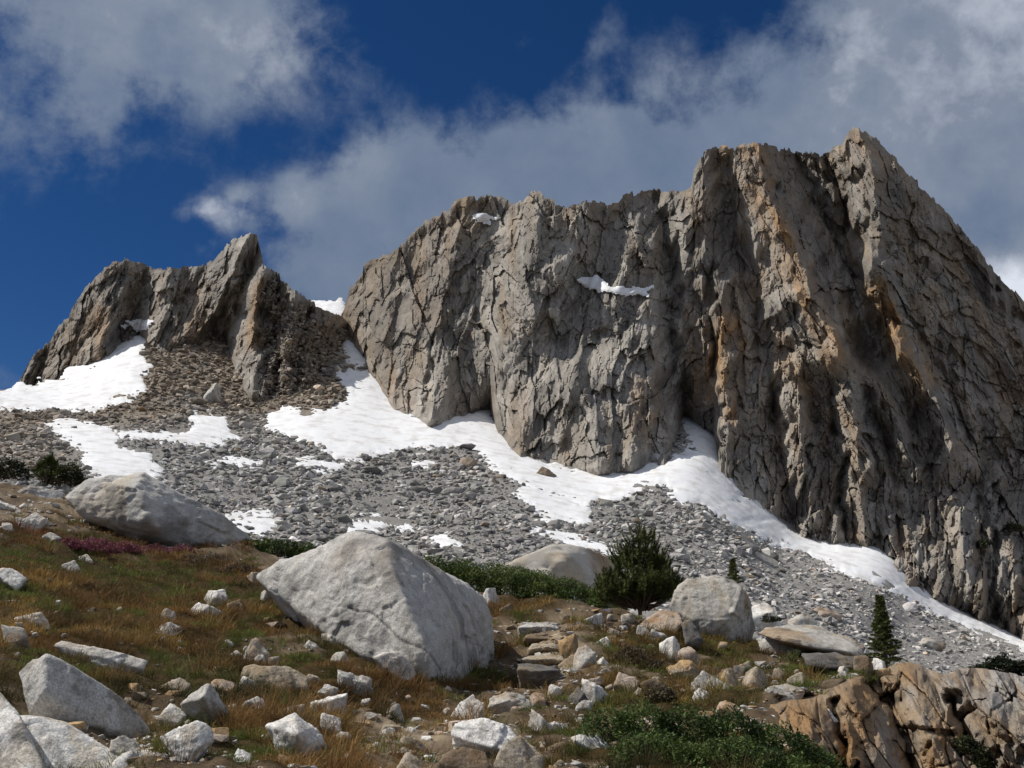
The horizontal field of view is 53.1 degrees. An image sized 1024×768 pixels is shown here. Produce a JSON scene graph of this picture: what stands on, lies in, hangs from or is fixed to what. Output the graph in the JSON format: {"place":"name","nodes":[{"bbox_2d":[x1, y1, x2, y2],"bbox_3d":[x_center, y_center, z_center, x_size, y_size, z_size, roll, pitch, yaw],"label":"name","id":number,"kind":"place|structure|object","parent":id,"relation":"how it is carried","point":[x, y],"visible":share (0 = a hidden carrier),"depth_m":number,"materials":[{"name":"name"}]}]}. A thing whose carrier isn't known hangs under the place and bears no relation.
{"place":"outdoors","nodes":[
{"label":"outdoors","id":0,"kind":"place"},
{"bbox_2d":[19,233,347,401],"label":"mountain","id":1,"kind":"structure","parent":0,"point":[220,296],"depth_m":432.52,"materials":[{"name":"stone"}]},
{"bbox_2d":[120,319,153,331],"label":"snow patch","id":2,"kind":"object","parent":1,"relation":"on","point":[137,325],"visible":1,"depth_m":446.00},
{"bbox_2d":[0,483,966,767],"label":"hillside","id":3,"kind":"structure","parent":0,"point":[436,741],"depth_m":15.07,"materials":[{"name":"plant"}]},
{"bbox_2d":[0,568,27,590],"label":"rock","id":4,"kind":"object","parent":3,"relation":"on","point":[9,578],"visible":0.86,"depth_m":16.38,"materials":[{"name":"stone"}]},
{"bbox_2d":[1,625,29,650],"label":"rock","id":5,"kind":"object","parent":3,"relation":"on","point":[20,635],"visible":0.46,"depth_m":11.77,"materials":[{"name":"stone"}]},
{"bbox_2d":[0,454,33,481],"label":"juniper bush","id":6,"kind":"object","parent":3,"relation":"on","point":[10,469],"visible":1,"depth_m":35.97,"materials":[{"name":"green plant"}]},
{"bbox_2d":[0,693,45,767],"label":"boulder","id":7,"kind":"object","parent":3,"relation":"on","point":[18,749],"visible":0.91,"depth_m":6.95,"materials":[{"name":"stone"}]},
{"bbox_2d":[14,612,49,629],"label":"rock","id":8,"kind":"object","parent":3,"relation":"on","point":[40,620],"visible":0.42,"depth_m":13.42,"materials":[{"name":"stone"}]},
{"bbox_2d":[18,512,48,529],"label":"rock","id":9,"kind":"object","parent":3,"relation":"on","point":[38,520],"visible":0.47,"depth_m":25.30,"materials":[{"name":"stone"}]},
{"bbox_2d":[17,486,65,498],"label":"rock","id":10,"kind":"object","parent":3,"relation":"on","point":[42,492],"visible":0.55,"depth_m":31.82,"materials":[{"name":"stone"}]},
{"bbox_2d":[31,450,64,484],"bbox_3d":[-15.650,2.820,34.602,1.012,1.186,1.072,-14,-20,42],"label":"pine tree","id":11,"kind":"object","parent":3,"relation":"on","point":[50,462],"visible":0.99,"depth_m":34.55,"materials":[{"name":"green plant"}]},
{"bbox_2d":[39,462,88,486],"bbox_3d":[-15.330,3.076,35.099,1.821,0.817,1.507,3,-15,-11],"label":"juniper bush","id":12,"kind":"object","parent":3,"relation":"on","point":[70,472],"visible":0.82,"depth_m":34.84,"materials":[{"name":"green plant"}]},
{"bbox_2d":[20,715,118,767],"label":"boulder","id":13,"kind":"object","parent":3,"relation":"on","point":[47,731],"visible":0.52,"depth_m":7.20,"materials":[{"name":"stone"}]},
{"bbox_2d":[19,654,150,738],"bbox_3d":[-3.640,2.717,8.680,1.073,0.830,1.220,9,-17,-30],"label":"boulder","id":14,"kind":"object","parent":3,"relation":"on","point":[57,688],"visible":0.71,"depth_m":8.21,"materials":[{"name":"stone"}]},
{"bbox_2d":[54,641,147,674],"bbox_3d":[-4.570,3.095,11.480,1.090,0.411,0.656,0,-15,0],"label":"boulder","id":15,"kind":"object","parent":3,"relation":"on","point":[105,657],"visible":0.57,"depth_m":11.24,"materials":[{"name":"stone"}]},
{"bbox_2d":[59,536,143,554],"bbox_3d":[-9.536,3.780,23.939,1.193,0.468,2.590,-5,-16,18],"label":"heather","id":16,"kind":"object","parent":3,"relation":"on","point":[113,547],"visible":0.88,"depth_m":23.52,"materials":[{"name":"purple plant"}]},
{"bbox_2d":[109,735,140,755],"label":"rock","id":17,"kind":"object","parent":3,"relation":"on","point":[117,742],"visible":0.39,"depth_m":7.36,"materials":[{"name":"stone"}]},
{"bbox_2d":[112,750,165,767],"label":"boulder","id":18,"kind":"object","parent":3,"relation":"on","point":[121,759],"visible":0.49,"depth_m":7.13,"materials":[{"name":"stone"}]},
{"bbox_2d":[65,472,250,546],"bbox_3d":[-10.029,3.747,29.304,5.161,2.473,5.414,6,-16,-23],"label":"boulder","id":19,"kind":"object","parent":3,"relation":"on","point":[143,505],"visible":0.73,"depth_m":27.52,"materials":[{"name":"stone"}]},
{"bbox_2d":[137,543,195,553],"bbox_3d":[-8.701,4.151,25.824,0.923,0.399,1.692,-10,-18,33],"label":"heather","id":20,"kind":"object","parent":3,"relation":"on","point":[166,548],"visible":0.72,"depth_m":25.60,"materials":[{"name":"purple plant"}]},
{"bbox_2d":[158,703,188,726],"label":"rock","id":21,"kind":"object","parent":3,"relation":"on","point":[174,711],"visible":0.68,"depth_m":9.20,"materials":[{"name":"stone"}]},
{"bbox_2d":[160,677,190,693],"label":"rock","id":22,"kind":"object","parent":3,"relation":"on","point":[175,682],"visible":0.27,"depth_m":10.47,"materials":[{"name":"stone"}]},
{"bbox_2d":[160,720,213,762],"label":"boulder","id":23,"kind":"object","parent":3,"relation":"on","point":[201,730],"visible":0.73,"depth_m":7.38,"materials":[{"name":"stone"}]},
{"bbox_2d":[180,683,229,726],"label":"boulder","id":24,"kind":"object","parent":3,"relation":"on","point":[205,699],"visible":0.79,"depth_m":9.12,"materials":[{"name":"stone"}]},
{"bbox_2d":[204,589,227,605],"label":"rock","id":25,"kind":"object","parent":3,"relation":"on","point":[214,593],"visible":0.52,"depth_m":19.27,"materials":[{"name":"stone"}]},
{"bbox_2d":[178,552,259,573],"bbox_3d":[-6.904,4.274,24.261,2.930,0.624,1.286,-13,-20,39],"label":"dwarf shrub","id":26,"kind":"object","parent":3,"relation":"on","point":[246,566],"visible":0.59,"depth_m":24.27,"materials":[{"name":"green plant"}]},
{"bbox_2d":[243,638,271,660],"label":"rock","id":27,"kind":"object","parent":3,"relation":"on","point":[256,646],"visible":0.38,"depth_m":13.88,"materials":[{"name":"stone"}]},
{"bbox_2d":[241,664,308,693],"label":"boulder","id":28,"kind":"object","parent":3,"relation":"on","point":[280,671],"visible":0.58,"depth_m":11.57,"materials":[{"name":"stone"}]},
{"bbox_2d":[241,537,316,558],"bbox_3d":[-6.665,4.660,29.065,2.540,0.657,1.306,0,-15,0],"label":"willow shrub","id":29,"kind":"object","parent":3,"relation":"on","point":[282,548],"visible":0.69,"depth_m":28.88,"materials":[{"name":"green plant"}]},
{"bbox_2d":[265,712,326,757],"bbox_3d":[-1.745,2.916,8.303,0.482,0.497,0.861,0,-15,0],"label":"boulder","id":30,"kind":"object","parent":3,"relation":"on","point":[303,729],"visible":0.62,"depth_m":8.08,"materials":[{"name":"stone"}]},
{"bbox_2d":[310,693,347,715],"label":"rock","id":31,"kind":"object","parent":3,"relation":"on","point":[342,699],"visible":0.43,"depth_m":10.76,"materials":[{"name":"stone"}]},
{"bbox_2d":[320,713,340,733],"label":"rock","id":32,"kind":"object","parent":3,"relation":"on","point":[325,716],"visible":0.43,"depth_m":9.70,"materials":[{"name":"stone"}]},
{"bbox_2d":[337,670,373,696],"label":"rock","id":33,"kind":"object","parent":3,"relation":"on","point":[345,676],"visible":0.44,"depth_m":12.36,"materials":[{"name":"stone"}]},
{"bbox_2d":[256,531,494,681],"bbox_3d":[-2.338,4.158,17.258,4.081,3.084,6.159,0,-15,0],"label":"boulder","id":34,"kind":"object","parent":3,"relation":"on","point":[371,595],"visible":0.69,"depth_m":15.47,"materials":[{"name":"stone"}]},
{"bbox_2d":[373,651,415,680],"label":"boulder","id":35,"kind":"object","parent":3,"relation":"on","point":[394,658],"visible":0.59,"depth_m":13.78,"materials":[{"name":"stone"}]},
{"bbox_2d":[397,752,421,767],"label":"rock","id":36,"kind":"object","parent":3,"relation":"on","point":[409,760],"visible":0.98,"depth_m":7.99,"materials":[{"name":"stone"}]},
{"bbox_2d":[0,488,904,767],"bbox_3d":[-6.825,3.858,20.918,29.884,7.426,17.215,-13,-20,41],"label":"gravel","id":37,"kind":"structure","parent":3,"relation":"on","point":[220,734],"depth_m":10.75,"materials":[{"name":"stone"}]},
{"bbox_2d":[436,747,490,767],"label":"boulder","id":38,"kind":"object","parent":3,"relation":"on","point":[463,757],"visible":1,"depth_m":7.22,"materials":[{"name":"stone"}]},
{"bbox_2d":[452,694,484,720],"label":"rock","id":39,"kind":"object","parent":3,"relation":"on","point":[473,701],"visible":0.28,"depth_m":11.95,"materials":[{"name":"stone"}]},
{"bbox_2d":[451,718,516,753],"bbox_3d":[-0.253,3.396,9.780,0.632,0.408,0.824,0,-15,0],"label":"boulder","id":40,"kind":"object","parent":3,"relation":"on","point":[485,734],"visible":0.74,"depth_m":9.51,"materials":[{"name":"stone"}]},
{"bbox_2d":[483,588,498,605],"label":"rock","id":41,"kind":"object","parent":3,"relation":"on","point":[488,593],"visible":0.35,"depth_m":24.51,"materials":[{"name":"stone"}]},
{"bbox_2d":[488,691,532,713],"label":"rock","id":42,"kind":"object","parent":3,"relation":"on","point":[510,700],"visible":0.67,"depth_m":13.01,"materials":[{"name":"stone"}]},
{"bbox_2d":[494,735,543,767],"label":"boulder","id":43,"kind":"object","parent":3,"relation":"on","point":[519,751],"visible":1,"depth_m":7.86,"materials":[{"name":"stone"}]},
{"bbox_2d":[422,553,628,609],"bbox_3d":[0.285,5.654,28.743,5.705,1.571,4.855,0,-15,0],"label":"willow shrub","id":44,"kind":"object","parent":3,"relation":"on","point":[523,582],"visible":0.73,"depth_m":27.66,"materials":[{"name":"green plant"}]},
{"bbox_2d":[523,632,550,644],"bbox_3d":[0.572,4.797,19.162,0.750,0.281,1.189,0,-15,0],"label":"stone step","id":45,"kind":"object","parent":3,"relation":"on","point":[534,638],"visible":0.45,"depth_m":18.65,"materials":[{"name":"stone"}]},
{"bbox_2d":[530,692,545,707],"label":"rock","id":46,"kind":"object","parent":3,"relation":"on","point":[535,697],"visible":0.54,"depth_m":13.14,"materials":[{"name":"stone"}]},
{"bbox_2d":[517,622,559,637],"bbox_3d":[0.515,4.875,20.240,0.837,0.352,1.188,0,-15,0],"label":"stone step","id":47,"kind":"object","parent":3,"relation":"on","point":[532,628],"visible":0.64,"depth_m":19.76,"materials":[{"name":"stone"}]},
{"bbox_2d":[517,663,560,688],"bbox_3d":[0.403,4.484,15.513,0.665,0.492,1.216,0,-15,0],"label":"stone step","id":48,"kind":"object","parent":3,"relation":"on","point":[536,675],"visible":0.71,"depth_m":15.01,"materials":[{"name":"stone"}]},
{"bbox_2d":[520,654,564,665],"bbox_3d":[0.518,4.672,17.213,0.771,0.257,1.239,0,-15,0],"label":"stone step","id":49,"kind":"object","parent":3,"relation":"on","point":[549,660],"visible":0.62,"depth_m":16.69,"materials":[{"name":"stone"}]},
{"bbox_2d":[528,709,556,730],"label":"rock","id":50,"kind":"object","parent":3,"relation":"on","point":[538,720],"visible":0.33,"depth_m":11.18,"materials":[{"name":"stone"}]},
{"bbox_2d":[527,643,558,655],"bbox_3d":[0.568,4.738,18.239,0.613,0.240,1.220,0,-15,0],"label":"stone step","id":51,"kind":"object","parent":3,"relation":"on","point":[533,648],"visible":0.66,"depth_m":17.77,"materials":[{"name":"stone"}]},
{"bbox_2d":[558,633,577,658],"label":"rock","id":52,"kind":"object","parent":3,"relation":"on","point":[568,644],"visible":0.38,"depth_m":17.24,"materials":[{"name":"stone"}]},
{"bbox_2d":[568,687,588,703],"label":"rock","id":53,"kind":"object","parent":3,"relation":"on","point":[578,693],"visible":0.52,"depth_m":13.15,"materials":[{"name":"stone"}]},
{"bbox_2d":[573,645,596,668],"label":"rock","id":54,"kind":"object","parent":3,"relation":"on","point":[584,655],"visible":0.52,"depth_m":15.60,"materials":[{"name":"stone"}]},
{"bbox_2d":[571,734,614,750],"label":"boulder","id":55,"kind":"object","parent":3,"relation":"on","point":[595,740],"visible":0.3,"depth_m":9.14,"materials":[{"name":"stone"}]},
{"bbox_2d":[581,678,607,702],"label":"rock","id":56,"kind":"object","parent":3,"relation":"on","point":[591,690],"visible":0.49,"depth_m":13.26,"materials":[{"name":"stone"}]},
{"bbox_2d":[613,672,639,693],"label":"rock","id":57,"kind":"object","parent":3,"relation":"on","point":[625,678],"visible":0.6,"depth_m":14.27,"materials":[{"name":"stone"}]},
{"bbox_2d":[612,643,664,670],"bbox_3d":[2.024,4.420,16.578,0.821,0.474,0.840,0,-15,0],"label":"dwarf shrub","id":58,"kind":"object","parent":3,"relation":"on","point":[652,663],"visible":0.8,"depth_m":16.56,"materials":[{"name":"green plant"}]},
{"bbox_2d":[593,522,685,614],"bbox_3d":[3.231,4.686,26.260,2.482,2.420,2.225,0,-15,0],"label":"pine tree","id":59,"kind":"object","parent":3,"relation":"on","point":[653,579],"visible":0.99,"depth_m":25.89,"materials":[{"name":"green plant"}]},
{"bbox_2d":[640,609,681,633],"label":"boulder","id":60,"kind":"object","parent":3,"relation":"on","point":[675,619],"visible":0.55,"depth_m":20.77,"materials":[{"name":"stone"}]},
{"bbox_2d":[642,685,679,703],"bbox_3d":[1.903,3.992,13.160,0.495,0.254,0.450,0,-15,0],"label":"dwarf shrub","id":61,"kind":"object","parent":3,"relation":"on","point":[664,693],"visible":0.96,"depth_m":13.09,"materials":[{"name":"green plant"}]},
{"bbox_2d":[659,636,680,658],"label":"rock","id":62,"kind":"object","parent":3,"relation":"on","point":[675,647],"visible":0.4,"depth_m":18.07,"materials":[{"name":"stone"}]},
{"bbox_2d":[666,660,700,678],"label":"rock","id":63,"kind":"object","parent":3,"relation":"on","point":[689,666],"visible":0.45,"depth_m":15.95,"materials":[{"name":"stone"}]},
{"bbox_2d":[677,646,701,665],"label":"rock","id":64,"kind":"object","parent":3,"relation":"on","point":[688,653],"visible":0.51,"depth_m":17.76,"materials":[{"name":"stone"}]},
{"bbox_2d":[681,619,703,650],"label":"boulder","id":65,"kind":"object","parent":3,"relation":"on","point":[692,636],"visible":0.84,"depth_m":19.64,"materials":[{"name":"stone"}]},
{"bbox_2d":[691,671,728,691],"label":"rock","id":66,"kind":"object","parent":3,"relation":"on","point":[699,678],"visible":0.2,"depth_m":14.44,"materials":[{"name":"stone"}]},
{"bbox_2d":[573,698,849,767],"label":"willow shrub","id":67,"kind":"object","parent":3,"relation":"on","point":[756,743],"visible":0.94,"depth_m":9.17,"materials":[{"name":"green plant"}]},
{"bbox_2d":[669,575,754,641],"bbox_3d":[4.514,5.194,22.782,1.641,1.749,2.837,-5,-16,20],"label":"boulder","id":68,"kind":"object","parent":3,"relation":"on","point":[714,604],"visible":0.8,"depth_m":21.81,"materials":[{"name":"stone"}]},
{"bbox_2d":[715,700,738,717],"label":"rock","id":69,"kind":"object","parent":3,"relation":"on","point":[723,705],"visible":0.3,"depth_m":12.49,"materials":[{"name":"stone"}]},
{"bbox_2d":[721,668,740,687],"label":"rock","id":70,"kind":"object","parent":3,"relation":"on","point":[732,677],"visible":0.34,"depth_m":14.87,"materials":[{"name":"stone"}]},
{"bbox_2d":[727,557,744,583],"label":"pine tree","id":71,"kind":"object","parent":3,"relation":"on","point":[733,570],"visible":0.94,"depth_m":60.11,"materials":[{"name":"green plant"}]},
{"bbox_2d":[742,666,767,686],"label":"rock","id":72,"kind":"object","parent":3,"relation":"on","point":[756,672],"visible":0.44,"depth_m":15.14,"materials":[{"name":"stone"}]},
{"bbox_2d":[758,637,795,654],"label":"boulder","id":73,"kind":"object","parent":3,"relation":"on","point":[767,643],"visible":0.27,"depth_m":19.46,"materials":[{"name":"stone"}]},
{"bbox_2d":[764,683,804,700],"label":"boulder","id":74,"kind":"object","parent":3,"relation":"on","point":[786,690],"visible":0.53,"depth_m":13.80,"materials":[{"name":"stone"}]},
{"bbox_2d":[760,625,864,655],"bbox_3d":[5.971,5.106,20.103,1.837,0.757,3.526,-6,-16,22],"label":"boulder","id":75,"kind":"object","parent":3,"relation":"on","point":[816,638],"visible":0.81,"depth_m":19.12,"materials":[{"name":"stone"}]},
{"bbox_2d":[801,652,853,670],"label":"boulder","id":76,"kind":"object","parent":3,"relation":"on","point":[842,660],"visible":0.73,"depth_m":17.39,"materials":[{"name":"stone"}]},
{"bbox_2d":[853,655,873,687],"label":"rock","id":77,"kind":"object","parent":3,"relation":"on","point":[860,662],"visible":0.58,"depth_m":16.94,"materials":[{"name":"stone"}]},
{"bbox_2d":[865,594,902,667],"bbox_3d":[8.742,5.878,24.233,0.962,1.826,0.890,0,-15,0],"label":"fir tree","id":78,"kind":"object","parent":3,"relation":"on","point":[882,631],"visible":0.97,"depth_m":24.13,"materials":[{"name":"green plant"}]},
{"bbox_2d":[770,662,1023,767],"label":"rock outcrop","id":79,"kind":"object","parent":3,"relation":"on","point":[937,711],"visible":0.8,"depth_m":14.25,"materials":[{"name":"stone"}]},
{"bbox_2d":[951,734,998,767],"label":"dwarf shrub","id":80,"kind":"object","parent":79,"relation":"on","point":[985,760],"visible":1,"depth_m":13.77,"materials":[{"name":"green plant"}]},
{"bbox_2d":[968,653,1023,676],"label":"juniper bush","id":81,"kind":"object","parent":3,"relation":"on","point":[1002,662],"visible":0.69,"depth_m":23.90,"materials":[{"name":"green plant"}]},
{"bbox_2d":[0,304,1020,673],"bbox_3d":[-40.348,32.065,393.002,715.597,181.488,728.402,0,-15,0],"label":"talus slope","id":82,"kind":"structure","parent":0,"point":[386,500],"depth_m":238.64,"materials":[{"name":"stone"}]},
{"bbox_2d":[0,335,153,412],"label":"snow patch","id":83,"kind":"object","parent":82,"relation":"on","point":[117,371],"visible":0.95,"depth_m":376.67,"materials":[{"name":"snow"}]},
{"bbox_2d":[44,418,165,481],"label":"snow patch","id":84,"kind":"object","parent":82,"relation":"on","point":[105,455],"visible":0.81,"depth_m":245.62,"materials":[{"name":"snow"}]},
{"bbox_2d":[114,408,240,449],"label":"snow patch","id":85,"kind":"object","parent":82,"relation":"on","point":[207,430],"visible":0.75,"depth_m":296.40,"materials":[{"name":"snow"}]},
{"bbox_2d":[203,383,220,403],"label":"rock","id":86,"kind":"object","parent":82,"relation":"on","point":[212,394],"visible":0.61,"depth_m":359.12,"materials":[{"name":"stone"}]},
{"bbox_2d":[205,455,263,470],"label":"snow patch","id":87,"kind":"object","parent":82,"relation":"on","point":[232,459],"visible":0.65,"depth_m":261.13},
{"bbox_2d":[225,506,278,536],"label":"snow patch","id":88,"kind":"object","parent":82,"relation":"on","point":[260,525],"visible":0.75,"depth_m":183.86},
{"bbox_2d":[291,455,345,473],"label":"snow patch","id":89,"kind":"object","parent":82,"relation":"on","point":[332,465],"visible":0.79,"depth_m":268.21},
{"bbox_2d":[336,366,354,396],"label":"snow patch","id":90,"kind":"object","parent":82,"relation":"on","point":[347,383],"visible":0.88,"depth_m":389.30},
{"bbox_2d":[338,338,365,369],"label":"snow patch","id":91,"kind":"object","parent":82,"relation":"on","point":[353,352],"visible":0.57,"depth_m":423.70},
{"bbox_2d":[347,512,413,532],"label":"snow patch","id":92,"kind":"object","parent":82,"relation":"on","point":[370,525],"visible":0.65,"depth_m":198.81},
{"bbox_2d":[430,531,462,547],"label":"snow patch","id":93,"kind":"object","parent":82,"relation":"on","point":[442,540],"visible":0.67,"depth_m":183.72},
{"bbox_2d":[0,269,1023,676],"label":"scree","id":94,"kind":"structure","parent":82,"relation":"on","point":[38,429],"depth_m":246.12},
{"bbox_2d":[509,480,591,526],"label":"snow patch","id":95,"kind":"object","parent":82,"relation":"on","point":[555,506],"visible":0.73,"depth_m":238.29,"materials":[{"name":"snow"}]},
{"bbox_2d":[506,544,614,593],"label":"boulder","id":96,"kind":"object","parent":82,"relation":"on","point":[581,564],"visible":0.5,"depth_m":141.14,"materials":[{"name":"stone"}]},
{"bbox_2d":[529,526,616,554],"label":"snow patch","id":97,"kind":"object","parent":82,"relation":"on","point":[564,538],"visible":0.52,"depth_m":195.89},
{"bbox_2d":[263,367,1023,651],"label":"snow patch","id":98,"kind":"object","parent":82,"relation":"on","point":[369,420],"visible":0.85,"depth_m":302.76,"materials":[{"name":"snow"}]},
{"bbox_2d":[752,602,781,629],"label":"rock","id":99,"kind":"object","parent":82,"relation":"on","point":[759,611],"visible":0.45,"depth_m":156.05,"materials":[{"name":"stone"}]},
{"bbox_2d":[787,613,816,624],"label":"rock","id":100,"kind":"object","parent":82,"relation":"on","point":[803,619],"visible":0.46,"depth_m":170.33,"materials":[{"name":"stone"}]},
{"bbox_2d":[813,607,842,621],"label":"rock","id":101,"kind":"object","parent":82,"relation":"on","point":[826,612],"visible":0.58,"depth_m":196.16,"materials":[{"name":"stone"}]},
{"bbox_2d":[918,637,945,650],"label":"rock","id":102,"kind":"object","parent":82,"relation":"on","point":[931,643],"visible":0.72,"depth_m":216.23,"materials":[{"name":"stone"}]},
{"bbox_2d":[0,0,1023,389],"label":"sky","id":103,"kind":"structure","parent":0,"point":[156,134],"materials":[{"name":"blue"}]},
{"bbox_2d":[341,127,1023,640],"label":"mountain","id":104,"kind":"structure","parent":0,"point":[827,347],"depth_m":363.80,"materials":[{"name":"stone"}]},
{"bbox_2d":[312,298,344,315],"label":"snow patch","id":105,"kind":"object","parent":104,"relation":"on","point":[337,306],"visible":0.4,"depth_m":478.57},
{"bbox_2d":[472,213,497,224],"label":"snow patch","id":106,"kind":"object","parent":104,"relation":"on","point":[484,218],"visible":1,"depth_m":400.18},
{"bbox_2d":[577,275,653,296],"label":"snow patch","id":107,"kind":"object","parent":104,"relation":"on","point":[598,283],"visible":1,"depth_m":364.92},
{"bbox_2d":[998,521,1023,532],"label":"cliff bush","id":108,"kind":"object","parent":104,"relation":"on","point":[1015,527],"visible":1,"depth_m":314.55,"materials":[{"name":"green plant"}]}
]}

